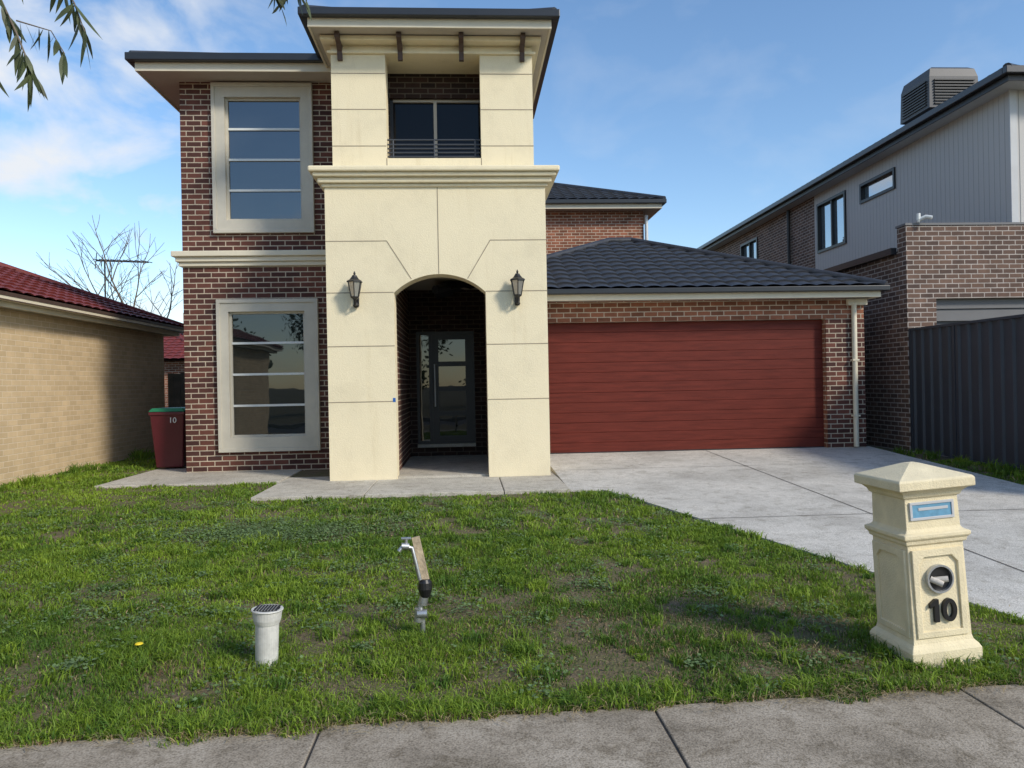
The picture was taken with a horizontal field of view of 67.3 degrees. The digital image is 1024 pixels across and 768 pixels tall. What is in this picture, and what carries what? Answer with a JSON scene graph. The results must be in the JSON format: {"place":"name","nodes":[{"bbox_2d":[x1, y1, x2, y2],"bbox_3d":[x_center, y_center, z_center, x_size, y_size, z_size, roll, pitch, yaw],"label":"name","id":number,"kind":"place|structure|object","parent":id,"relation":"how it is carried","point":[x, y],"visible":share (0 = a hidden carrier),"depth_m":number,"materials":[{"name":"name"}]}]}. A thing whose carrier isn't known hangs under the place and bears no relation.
{"place":"outdoors","nodes":[
{"label":"outdoors","id":0,"kind":"place"},
{"bbox_2d":[94,466,569,500],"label":"porch path","id":1,"kind":"structure","parent":0,"point":[286,486],"depth_m":10.73,"materials":[{"name":"concrete"}]},
{"bbox_2d":[148,407,185,467],"bbox_3d":[-5.913,0.938,13.452,0.590,1.050,0.736,-1,0,-6],"label":"wheelie bin","id":2,"kind":"object","parent":1,"relation":"on","point":[168,425],"visible":0.8,"depth_m":13.15,"materials":[{"name":"red plastic"}]},
{"bbox_2d":[396,288,410,470],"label":"porch left wall","id":3,"kind":"structure","parent":1,"relation":"on","point":[403,375],"depth_m":13.14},
{"bbox_2d":[418,443,475,447],"bbox_3d":[-1.226,1.153,14.502,1.090,0.060,0.100,-1,0,-3],"label":"door sill","id":4,"kind":"structure","parent":3,"relation":"attached to","point":[447,445],"depth_m":14.46,"materials":[{"name":"metal"}]},
{"bbox_2d":[324,187,550,480],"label":"portico arch wall","id":5,"kind":"structure","parent":1,"relation":"on","point":[363,434],"depth_m":11.25,"materials":[{"name":"paint"}]},
{"bbox_2d":[347,271,362,307],"bbox_3d":[-2.256,-1.362,11.051,0.210,0.510,0.280,-1,0,-3],"label":"wall lantern","id":6,"kind":"object","parent":5,"relation":"attached to","point":[354,282],"depth_m":10.98,"materials":[{"name":"black metal"}]},
{"bbox_2d":[308,165,559,200],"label":"portico cornice","id":7,"kind":"structure","parent":5,"relation":"on","point":[349,176],"depth_m":11.14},
{"bbox_2d":[325,187,548,402],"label":"render joints","id":8,"kind":"object","parent":5,"relation":"attached to","point":[438,273],"visible":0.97,"depth_m":11.26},
{"bbox_2d":[510,270,524,305],"bbox_3d":[0.080,-1.407,11.190,0.210,0.510,0.280,-1,0,-3],"label":"wall lantern","id":9,"kind":"object","parent":5,"relation":"attached to","point":[517,280],"depth_m":11.12,"materials":[{"name":"black metal"}]},
{"bbox_3d":[-1.264,-4.112,12.953,2.970,1.930,2.400,-1,0,-3],"label":"portico","id":10,"kind":"object","parent":5,"relation":"on","visible":0},
{"bbox_2d":[334,31,342,60],"bbox_3d":[-2.521,-4.903,11.176,0.070,0.300,0.300,-1,0,-3],"label":"eave bracket","id":11,"kind":"object","parent":10,"relation":"attached to","point":[338,45],"visible":0.96,"depth_m":11.21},
{"bbox_2d":[396,32,402,60],"bbox_3d":[-1.642,-4.920,11.228,0.070,0.300,0.300,-1,0,-3],"label":"eave bracket","id":12,"kind":"object","parent":10,"relation":"attached to","point":[399,46],"visible":0.96,"depth_m":11.26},
{"bbox_2d":[331,73,533,164],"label":"render joints","id":13,"kind":"object","parent":10,"relation":"attached to","point":[481,109],"visible":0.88,"depth_m":11.45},
{"bbox_2d":[388,74,479,155],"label":"balcony back wall","id":14,"kind":"structure","parent":10,"relation":"attached to","point":[433,86],"depth_m":12.10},
{"bbox_2d":[390,100,393,155],"bbox_3d":[-1.160,-3.899,12.200,1.520,1.200,0.045,-1,0,-3],"label":"balcony door frame","id":15,"kind":"object","parent":14,"relation":"attached to","point":[391,122],"visible":0.21,"depth_m":12.13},
{"bbox_2d":[393,100,479,155],"bbox_3d":[-1.160,-3.929,12.190,1.420,1.140,0.065,-1,0,-3],"label":"balcony door mullion","id":16,"kind":"object","parent":14,"relation":"attached to","point":[434,102],"visible":0.64,"depth_m":12.16},
{"bbox_2d":[393,103,480,155],"bbox_3d":[-1.162,-3.899,12.237,1.520,1.200,0.020,-1,0,-3],"label":"balcony door glass","id":17,"kind":"object","parent":14,"relation":"in","point":[454,120],"visible":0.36,"depth_m":12.23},
{"bbox_2d":[387,139,480,157],"bbox_3d":[-1.160,-3.505,11.505,1.396,0.313,0.026,-1,0,-3],"label":"balcony railing","id":18,"kind":"object","parent":10,"relation":"on","point":[434,148],"visible":1,"depth_m":11.50,"materials":[{"name":"metal"}]},
{"bbox_2d":[459,32,463,61],"bbox_3d":[-0.744,-4.937,11.281,0.070,0.300,0.300,-1,0,-3],"label":"eave bracket","id":19,"kind":"object","parent":10,"relation":"attached to","point":[461,48],"visible":0.96,"depth_m":11.32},
{"bbox_2d":[519,33,525,61],"bbox_3d":[0.154,-4.954,11.335,0.070,0.300,0.300,-1,0,-3],"label":"eave bracket","id":20,"kind":"object","parent":10,"relation":"attached to","point":[522,46],"visible":0.96,"depth_m":11.37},
{"bbox_2d":[330,45,533,164],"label":"portico upper walls","id":21,"kind":"structure","parent":0,"point":[360,137],"depth_m":11.40,"materials":[{"name":"paint"}]},
{"bbox_2d":[320,35,540,78],"bbox_3d":[-1.258,-4.977,12.578,3.210,0.200,2.750,-1,0,-3],"label":"portico top moulding","id":22,"kind":"object","parent":21,"relation":"attached to","point":[430,62],"visible":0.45,"depth_m":11.38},
{"bbox_2d":[310,27,548,95],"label":"portico eave soffit","id":23,"kind":"structure","parent":22,"relation":"on","point":[319,31],"depth_m":11.15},
{"bbox_2d":[307,17,551,103],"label":"portico eave fascia","id":24,"kind":"structure","parent":23,"relation":"attached to","point":[430,23],"depth_m":10.95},
{"bbox_2d":[297,6,559,118],"bbox_3d":[-1.280,-5.242,12.943,3.680,0.110,4.240,-1,0,-3],"label":"portico eave gutter","id":25,"kind":"object","parent":24,"relation":"attached to","point":[553,15],"visible":0.64,"depth_m":10.87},
{"bbox_2d":[406,277,478,290],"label":"porch ceiling","id":26,"kind":"structure","parent":0,"point":[428,284],"depth_m":13.59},
{"bbox_2d":[408,290,486,455],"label":"porch back wall","id":27,"kind":"structure","parent":0,"point":[461,310],"depth_m":14.56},
{"bbox_2d":[416,331,475,443],"bbox_3d":[-1.253,0.064,14.611,1.090,2.120,0.080,-1,0,-3],"label":"entry frame","id":28,"kind":"object","parent":27,"relation":"attached to","point":[430,334],"visible":1,"depth_m":14.56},
{"bbox_2d":[419,334,472,440],"bbox_3d":[-1.253,0.069,14.619,0.990,2.010,0.055,-1,0,-3],"label":"front door","id":29,"kind":"structure","parent":28,"relation":"in","point":[451,349],"depth_m":14.62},
{"bbox_2d":[484,294,487,457],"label":"porch right wall","id":30,"kind":"structure","parent":0,"point":[485,377],"depth_m":14.03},
{"bbox_2d":[0,445,1023,750],"bbox_3d":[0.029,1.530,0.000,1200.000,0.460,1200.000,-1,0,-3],"label":"ground","id":31,"kind":"structure","parent":0,"point":[624,665],"depth_m":5.02,"materials":[{"name":"plant"}]},
{"bbox_2d":[0,308,164,486],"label":"side wall","id":32,"kind":"structure","parent":31,"relation":"on","point":[74,392],"depth_m":13.27,"materials":[{"name":"beige brick"}]},
{"bbox_2d":[0,306,171,335],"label":"eave soffit","id":33,"kind":"structure","parent":32,"relation":"on","point":[82,320],"depth_m":13.52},
{"bbox_2d":[0,300,179,336],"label":"eave fascia","id":34,"kind":"structure","parent":32,"relation":"on","point":[7,304],"depth_m":13.13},
{"bbox_2d":[0,290,183,332],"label":"eave gutter","id":35,"kind":"object","parent":34,"relation":"attached to","point":[62,307],"visible":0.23,"depth_m":12.95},
{"bbox_2d":[36,215,182,317],"bbox_3d":[-10.488,-1.528,20.419,4.295,6.174,3.802,-1,0,-3],"label":"bare tree","id":36,"kind":"object","parent":31,"relation":"on","point":[121,283],"visible":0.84,"depth_m":20.53,"materials":[{"name":"brown plant"}]},
{"bbox_2d":[0,0,311,109],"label":"gum tree","id":37,"kind":"object","parent":31,"relation":"on","point":[22,64],"visible":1,"depth_m":3.00,"materials":[{"name":"green plant"}]},
{"bbox_2d":[164,313,184,406],"bbox_3d":[-18.913,-0.698,33.939,15.406,4.914,11.306,-1,0,-3],"label":"brick bungalow","id":38,"kind":"object","parent":31,"relation":"on","point":[174,362],"visible":0.06,"depth_m":29.31,"materials":[{"name":"red tile"}]},
{"bbox_2d":[94,253,151,296],"bbox_3d":[-14.572,-2.825,28.790,1.967,4.202,0.903,-1,0,-3],"label":"tv antenna","id":39,"kind":"object","parent":38,"relation":"attached to","point":[107,260],"visible":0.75,"depth_m":28.73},
{"bbox_2d":[168,372,184,406],"bbox_3d":[-6.734,0.618,17.671,2.230,1.820,0.080,-1,0,-3],"label":"timber fence","id":40,"kind":"object","parent":31,"relation":"on","point":[176,390],"visible":0.07,"depth_m":17.58,"materials":[{"name":"wood"}]},
{"bbox_2d":[179,82,332,472],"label":"front brick wall","id":41,"kind":"structure","parent":31,"relation":"on","point":[204,288],"depth_m":12.63,"materials":[{"name":"brick"}]},
{"bbox_2d":[139,71,330,109],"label":"eave soffit","id":42,"kind":"structure","parent":41,"relation":"on","point":[166,84],"depth_m":12.49,"materials":[{"name":"paint"}]},
{"bbox_2d":[135,62,330,112],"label":"eave fascia","id":43,"kind":"structure","parent":42,"relation":"on","point":[219,67],"depth_m":12.17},
{"bbox_2d":[124,52,322,68],"bbox_3d":[-3.236,-5.160,18.246,6.320,0.120,12.220,-1,0,-3],"label":"eave gutter","id":44,"kind":"object","parent":43,"relation":"attached to","point":[131,58],"visible":0.29,"depth_m":12.06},
{"bbox_2d":[171,250,325,267],"bbox_3d":[-4.495,-2.055,18.148,2.737,0.240,11.240,-1,0,-3],"label":"string course","id":45,"kind":"object","parent":41,"relation":"attached to","point":[250,258],"visible":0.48,"depth_m":12.58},
{"bbox_2d":[225,98,301,219],"bbox_3d":[-4.088,-3.703,12.729,1.230,2.020,0.050,-1,0,-3],"label":"window frame","id":46,"kind":"object","parent":41,"relation":"attached to","point":[227,141],"visible":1,"depth_m":12.69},
{"bbox_2d":[228,101,300,218],"bbox_3d":[-4.089,-3.703,12.742,1.160,1.950,0.005,-1,0,-3],"label":"window glass","id":47,"kind":"object","parent":46,"relation":"attached to","point":[263,174],"visible":1,"depth_m":12.74,"materials":[{"name":"black"}]},
{"bbox_2d":[228,128,300,191],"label":"window bars","id":48,"kind":"object","parent":46,"relation":"attached to","point":[264,129],"depth_m":12.71,"materials":[{"name":"white metal"}]},
{"bbox_2d":[214,83,314,233],"bbox_3d":[-4.095,-3.713,12.666,1.630,2.460,0.075,-1,0,-3],"label":"window surround","id":49,"kind":"object","parent":41,"relation":"attached to","point":[221,93],"visible":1,"depth_m":12.63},
{"bbox_2d":[210,82,313,232],"bbox_3d":[-4.092,-3.713,12.618,1.630,2.464,0.019,-1,0,-3],"label":"window surround lip","id":50,"kind":"object","parent":49,"relation":"attached to","point":[212,85],"depth_m":12.60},
{"bbox_2d":[229,311,306,436],"bbox_3d":[-4.021,-0.164,12.729,1.230,2.060,0.050,-1,0,-3],"label":"window frame","id":51,"kind":"object","parent":41,"relation":"attached to","point":[231,369],"visible":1,"depth_m":12.69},
{"bbox_2d":[232,314,304,434],"bbox_3d":[-4.022,-0.164,12.742,1.160,1.990,0.005,-1,0,-3],"label":"window glass","id":52,"kind":"object","parent":51,"relation":"attached to","point":[269,358],"visible":1,"depth_m":12.74,"materials":[{"name":"black"}]},
{"bbox_2d":[232,341,304,406],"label":"window bars","id":53,"kind":"object","parent":51,"relation":"attached to","point":[252,374],"depth_m":12.71,"materials":[{"name":"white metal"}]},
{"bbox_2d":[220,298,320,449],"bbox_3d":[-4.002,-0.144,12.668,1.640,2.500,0.075,-1,0,-3],"label":"window surround","id":54,"kind":"object","parent":41,"relation":"attached to","point":[229,441],"visible":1,"depth_m":12.64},
{"bbox_2d":[216,298,319,452],"bbox_3d":[-3.999,-0.144,12.620,1.640,2.504,0.019,-1,0,-3],"label":"window surround lip","id":55,"kind":"object","parent":54,"relation":"attached to","point":[218,302],"depth_m":12.61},
{"bbox_2d":[251,604,283,667],"bbox_3d":[-1.402,1.464,4.403,0.179,0.376,0.179,1,0,-3],"label":"vent pipe","id":56,"kind":"object","parent":31,"relation":"on","point":[266,619],"visible":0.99,"depth_m":4.35,"materials":[{"name":"plastic"}]},
{"bbox_2d":[397,536,431,634],"bbox_3d":[-0.601,1.286,4.787,0.209,0.679,0.097,-1,0,-3],"label":"garden tap","id":57,"kind":"object","parent":31,"relation":"on","point":[424,587],"visible":0.94,"depth_m":4.77,"materials":[{"name":"metal"}]},
{"bbox_2d":[398,455,488,477],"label":"porch slab","id":58,"kind":"structure","parent":31,"relation":"on","point":[444,466],"depth_m":12.54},
{"bbox_2d":[0,684,1023,767],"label":"footpath","id":59,"kind":"structure","parent":31,"relation":"on","point":[967,728],"depth_m":3.41,"materials":[{"name":"concrete"}]},
{"bbox_2d":[547,298,863,447],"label":"garage front wall","id":60,"kind":"structure","parent":31,"relation":"on","point":[684,310],"depth_m":13.74,"materials":[{"name":"orange brick"}]},
{"bbox_2d":[548,319,823,452],"bbox_3d":[3.090,0.034,13.854,5.150,2.325,0.012,-1,0,-3],"label":"garage door","id":61,"kind":"structure","parent":60,"relation":"in","point":[648,386],"depth_m":13.85,"materials":[{"name":"metal"}]},
{"bbox_2d":[550,446,823,453],"bbox_3d":[3.112,1.196,13.856,5.150,0.030,0.024,-1,0,-3],"label":"garage door seal","id":62,"kind":"object","parent":61,"relation":"attached to","point":[686,450],"visible":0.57,"depth_m":13.85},
{"bbox_2d":[547,297,869,301],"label":"garage eave soffit","id":63,"kind":"structure","parent":60,"relation":"attached to","point":[708,299],"depth_m":13.64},
{"bbox_2d":[714,197,814,267],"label":"brick wall","id":64,"kind":"structure","parent":31,"relation":"on","point":[771,234],"depth_m":24.15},
{"bbox_2d":[740,237,757,258],"bbox_3d":[8.426,-4.411,27.253,0.100,1.300,1.600,-1,0,-3],"label":"window frame","id":65,"kind":"object","parent":64,"relation":"attached to","point":[749,242],"visible":0.47,"depth_m":27.22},
{"bbox_2d":[786,210,790,263],"bbox_3d":[8.557,-3.713,23.753,0.100,3.300,0.100,-1,0,-3],"label":"downpipe","id":66,"kind":"object","parent":64,"relation":"attached to","point":[788,240],"visible":0.57,"depth_m":23.71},
{"bbox_2d":[703,74,1023,249],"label":"eave fascia","id":67,"kind":"structure","parent":64,"relation":"on","point":[993,86],"depth_m":17.24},
{"bbox_2d":[697,65,1023,248],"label":"eave gutter","id":68,"kind":"object","parent":67,"relation":"attached to","point":[969,91],"visible":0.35,"depth_m":17.20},
{"bbox_2d":[708,81,1023,250],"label":"eave soffit","id":69,"kind":"structure","parent":64,"relation":"attached to","point":[978,102],"depth_m":17.67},
{"bbox_2d":[851,303,858,446],"bbox_3d":[6.169,-0.162,13.830,0.090,2.570,0.090,-1,0,-3],"label":"garage downpipe","id":70,"kind":"object","parent":31,"relation":"on","point":[855,371],"visible":1,"depth_m":13.79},
{"bbox_2d":[839,254,900,449],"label":"garage block","id":71,"kind":"structure","parent":31,"relation":"on","point":[882,368],"depth_m":14.70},
{"bbox_2d":[824,248,896,271],"bbox_3d":[6.777,-2.439,18.292,0.110,0.120,8.290,-1,0,-3],"label":"garage gutter","id":72,"kind":"object","parent":71,"relation":"attached to","point":[889,252],"visible":0.36,"depth_m":15.09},
{"bbox_2d":[814,90,1022,269],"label":"cladding wall","id":73,"kind":"structure","parent":71,"relation":"on","point":[957,170],"depth_m":16.26,"materials":[{"name":"metal"}]},
{"bbox_2d":[816,190,846,253],"bbox_3d":[8.790,-4.418,21.138,0.100,1.400,1.650,-1,0,-3],"label":"window frame","id":74,"kind":"object","parent":73,"relation":"attached to","point":[818,212],"visible":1,"depth_m":21.11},
{"bbox_2d":[821,196,843,249],"bbox_3d":[8.854,-4.419,21.142,0.010,1.400,1.650,-1,0,-3],"label":"window glass","id":75,"kind":"object","parent":74,"relation":"in","point":[826,224],"visible":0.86,"depth_m":21.13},
{"bbox_2d":[859,167,895,203],"bbox_3d":[8.923,-4.820,18.768,0.100,0.500,1.600,-1,0,-3],"label":"window frame","id":76,"kind":"object","parent":73,"relation":"attached to","point":[862,200],"visible":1,"depth_m":18.73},
{"bbox_2d":[864,173,892,198],"bbox_3d":[8.988,-4.822,18.771,0.010,0.500,1.600,-1,0,-3],"label":"window glass","id":77,"kind":"object","parent":76,"relation":"in","point":[879,185],"visible":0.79,"depth_m":18.85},
{"bbox_2d":[1008,89,1018,221],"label":"corner trim","id":78,"kind":"structure","parent":73,"relation":"attached to","point":[1013,156],"depth_m":14.15,"materials":[{"name":"grey paint"}]},
{"bbox_2d":[1020,90,1023,221],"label":"front wall","id":79,"kind":"structure","parent":71,"relation":"on","point":[1022,117],"depth_m":14.19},
{"bbox_2d":[854,462,982,668],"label":"pillar","id":80,"kind":"structure","parent":31,"relation":"on","point":[895,489],"depth_m":4.23,"materials":[{"name":"concrete"}]},
{"bbox_2d":[872,540,910,637],"bbox_3d":[2.159,1.156,4.374,0.021,0.485,0.300,-4,0,-6],"label":"side panel moulding","id":81,"kind":"object","parent":80,"relation":"attached to","point":[879,546],"visible":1,"depth_m":4.33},
{"bbox_2d":[908,499,954,520],"bbox_3d":[2.306,0.692,4.229,0.260,0.100,0.012,-4,0,-6],"label":"frame","id":82,"kind":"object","parent":80,"relation":"attached to","point":[930,502],"depth_m":4.22,"materials":[{"name":"grey paint"}]},
{"bbox_2d":[912,502,951,517],"bbox_3d":[2.306,0.692,4.231,0.230,0.070,0.006,-4,0,-6],"label":"name plate","id":83,"kind":"object","parent":82,"relation":"attached to","point":[929,513],"visible":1,"depth_m":4.23,"materials":[{"name":"blue paint"}]},
{"bbox_2d":[928,598,939,622],"bbox_3d":[2.310,1.241,4.213,0.050,0.125,0.024,-4,0,-6],"label":"house number one","id":84,"kind":"object","parent":80,"relation":"attached to","point":[933,604],"visible":1,"depth_m":4.20,"materials":[{"name":"black metal"}]},
{"bbox_2d":[910,545,968,639],"bbox_3d":[2.347,1.143,4.224,0.300,0.485,0.021,-4,0,-6],"label":"front panel moulding","id":85,"kind":"object","parent":80,"relation":"attached to","point":[954,552],"visible":1,"depth_m":4.21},
{"bbox_2d":[925,564,953,592],"bbox_3d":[2.342,1.066,4.214,0.156,0.156,0.024,-4,0,-6],"label":"paper holder ring","id":86,"kind":"object","parent":80,"relation":"attached to","point":[927,577],"visible":1,"depth_m":4.21,"materials":[{"name":"silver metal"}]},
{"bbox_2d":[929,567,949,590],"bbox_3d":[2.341,1.066,4.220,0.136,0.136,0.001,-4,0,-6],"label":"newspaper holder","id":87,"kind":"object","parent":80,"relation":"attached to","point":[939,571],"visible":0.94,"depth_m":4.22,"materials":[{"name":"black metal"}]},
{"bbox_2d":[941,598,956,620],"bbox_3d":[2.397,1.237,4.223,0.084,0.126,0.024,-4,0,-6],"label":"house number zero","id":88,"kind":"object","parent":80,"relation":"attached to","point":[944,605],"visible":1,"depth_m":4.21,"materials":[{"name":"black metal"}]},
{"bbox_2d":[897,225,1023,451],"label":"garage front","id":89,"kind":"structure","parent":31,"relation":"on","point":[934,262],"depth_m":13.91,"materials":[{"name":"brown brick"}]},
{"bbox_2d":[895,222,1023,228],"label":"parapet cap","id":90,"kind":"object","parent":89,"relation":"on","point":[985,223],"visible":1,"depth_m":13.91,"materials":[{"name":"grey paint"}]},
{"bbox_2d":[936,298,1023,320],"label":"garage lintel","id":91,"kind":"structure","parent":89,"relation":"in","point":[962,309],"depth_m":14.07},
{"bbox_2d":[908,314,1023,469],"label":"steel fence","id":92,"kind":"object","parent":31,"relation":"on","point":[966,388],"visible":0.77,"depth_m":12.21,"materials":[{"name":"metal"}]},
{"bbox_3d":[3.185,-0.086,17.094,5.988,2.850,6.250,-1,0,-3],"label":"garage","id":93,"kind":"object","parent":31,"relation":"on","visible":0},
{"bbox_3d":[-0.238,-3.236,18.572,0.250,3.680,10.900,-1,0,-3],"label":"upper right wall","id":94,"kind":"object","parent":93,"relation":"attached to","visible":0},
{"bbox_2d":[546,211,643,254],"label":"walls","id":95,"kind":"structure","parent":94,"relation":"attached to","point":[567,229],"depth_m":22.68,"materials":[{"name":"orange brick"}]},
{"bbox_2d":[545,208,659,222],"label":"eave soffit","id":96,"kind":"structure","parent":95,"relation":"attached to","point":[649,212],"depth_m":22.58,"materials":[{"name":"paint"}]},
{"bbox_2d":[545,203,661,223],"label":"eave fascia","id":97,"kind":"structure","parent":95,"relation":"on","point":[585,206],"depth_m":22.26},
{"bbox_2d":[545,199,666,205],"bbox_3d":[2.088,-5.261,25.404,4.400,0.120,6.560,-1,0,-3],"label":"eave gutter","id":98,"kind":"object","parent":97,"relation":"attached to","point":[606,201],"visible":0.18,"depth_m":22.17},
{"bbox_2d":[547,184,652,198],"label":"roof front","id":99,"kind":"structure","parent":98,"relation":"on","point":[559,191],"depth_m":23.02,"materials":[{"name":"grey tile"}]},
{"bbox_2d":[553,182,665,198],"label":"roof caps","id":100,"kind":"object","parent":99,"relation":"attached to","point":[625,192],"visible":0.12,"depth_m":23.37,"materials":[{"name":"grey tile"}]},
{"bbox_2d":[0,0,1023,322],"label":"sky","id":101,"kind":"structure","parent":0,"point":[722,110],"materials":[{"name":"blue"}]},
{"bbox_2d":[547,285,687,288],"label":"garage roof back","id":102,"kind":"structure","parent":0,"point":[652,286],"depth_m":18.84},
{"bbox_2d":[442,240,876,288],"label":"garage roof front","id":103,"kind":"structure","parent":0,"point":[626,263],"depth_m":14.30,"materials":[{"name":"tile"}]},
{"bbox_2d":[432,237,887,293],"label":"garage roof caps","id":104,"kind":"object","parent":103,"relation":"on","point":[437,289],"visible":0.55,"depth_m":15.04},
{"bbox_2d":[547,291,880,300],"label":"garage eave fascia","id":105,"kind":"structure","parent":103,"relation":"attached to","point":[749,295],"depth_m":13.34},
{"bbox_2d":[547,285,889,294],"bbox_3d":[3.149,-1.615,16.968,6.460,0.090,7.520,-1,0,-3],"label":"garage eave gutter","id":106,"kind":"object","parent":105,"relation":"attached to","point":[882,288],"visible":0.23,"depth_m":13.23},
{"bbox_2d":[693,283,859,286],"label":"garage roof","id":107,"kind":"structure","parent":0,"point":[760,285],"depth_m":16.07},
{"bbox_2d":[550,446,1023,619],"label":"driveway","id":108,"kind":"structure","parent":0,"point":[815,500],"depth_m":9.19,"materials":[{"name":"concrete"}]},
{"bbox_2d":[826,318,865,447],"bbox_3d":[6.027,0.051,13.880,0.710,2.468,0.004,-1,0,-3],"label":"garage pier","id":109,"kind":"structure","parent":0,"point":[839,382],"depth_m":13.88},
{"bbox_3d":[-14.409,-2.193,7.505,4.982,1.998,19.688,-1,0,-3],"label":"roof","id":110,"kind":"object","parent":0,"visible":0},
{"bbox_2d":[0,262,183,326],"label":"roof caps","id":111,"kind":"object","parent":110,"relation":"attached to","point":[85,291],"visible":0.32,"depth_m":16.27,"materials":[{"name":"red tile"}]},
{"bbox_2d":[0,288,159,322],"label":"roof back","id":112,"kind":"structure","parent":111,"relation":"attached to","point":[1,289],"depth_m":16.58,"materials":[{"name":"red tile"}]},
{"bbox_2d":[0,265,182,325],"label":"roof","id":113,"kind":"structure","parent":111,"relation":"attached to","point":[11,279],"depth_m":14.04,"materials":[{"name":"red tile"}]},
{"bbox_3d":[10.678,-6.640,26.440,5.470,1.996,25.425,-1,0,-3],"label":"roof","id":114,"kind":"object","parent":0,"visible":0},
{"bbox_2d":[900,67,977,124],"bbox_3d":[10.515,-6.911,18.965,1.240,1.420,1.240,-1,0,-3],"label":"evaporative cooler","id":115,"kind":"object","parent":114,"relation":"attached to","point":[930,75],"visible":0.48,"depth_m":18.40,"materials":[{"name":"plastic"}]},
{"bbox_2d":[901,78,974,119],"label":"cooler louvres","id":116,"kind":"object","parent":115,"relation":"attached to","point":[914,97],"visible":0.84,"depth_m":18.43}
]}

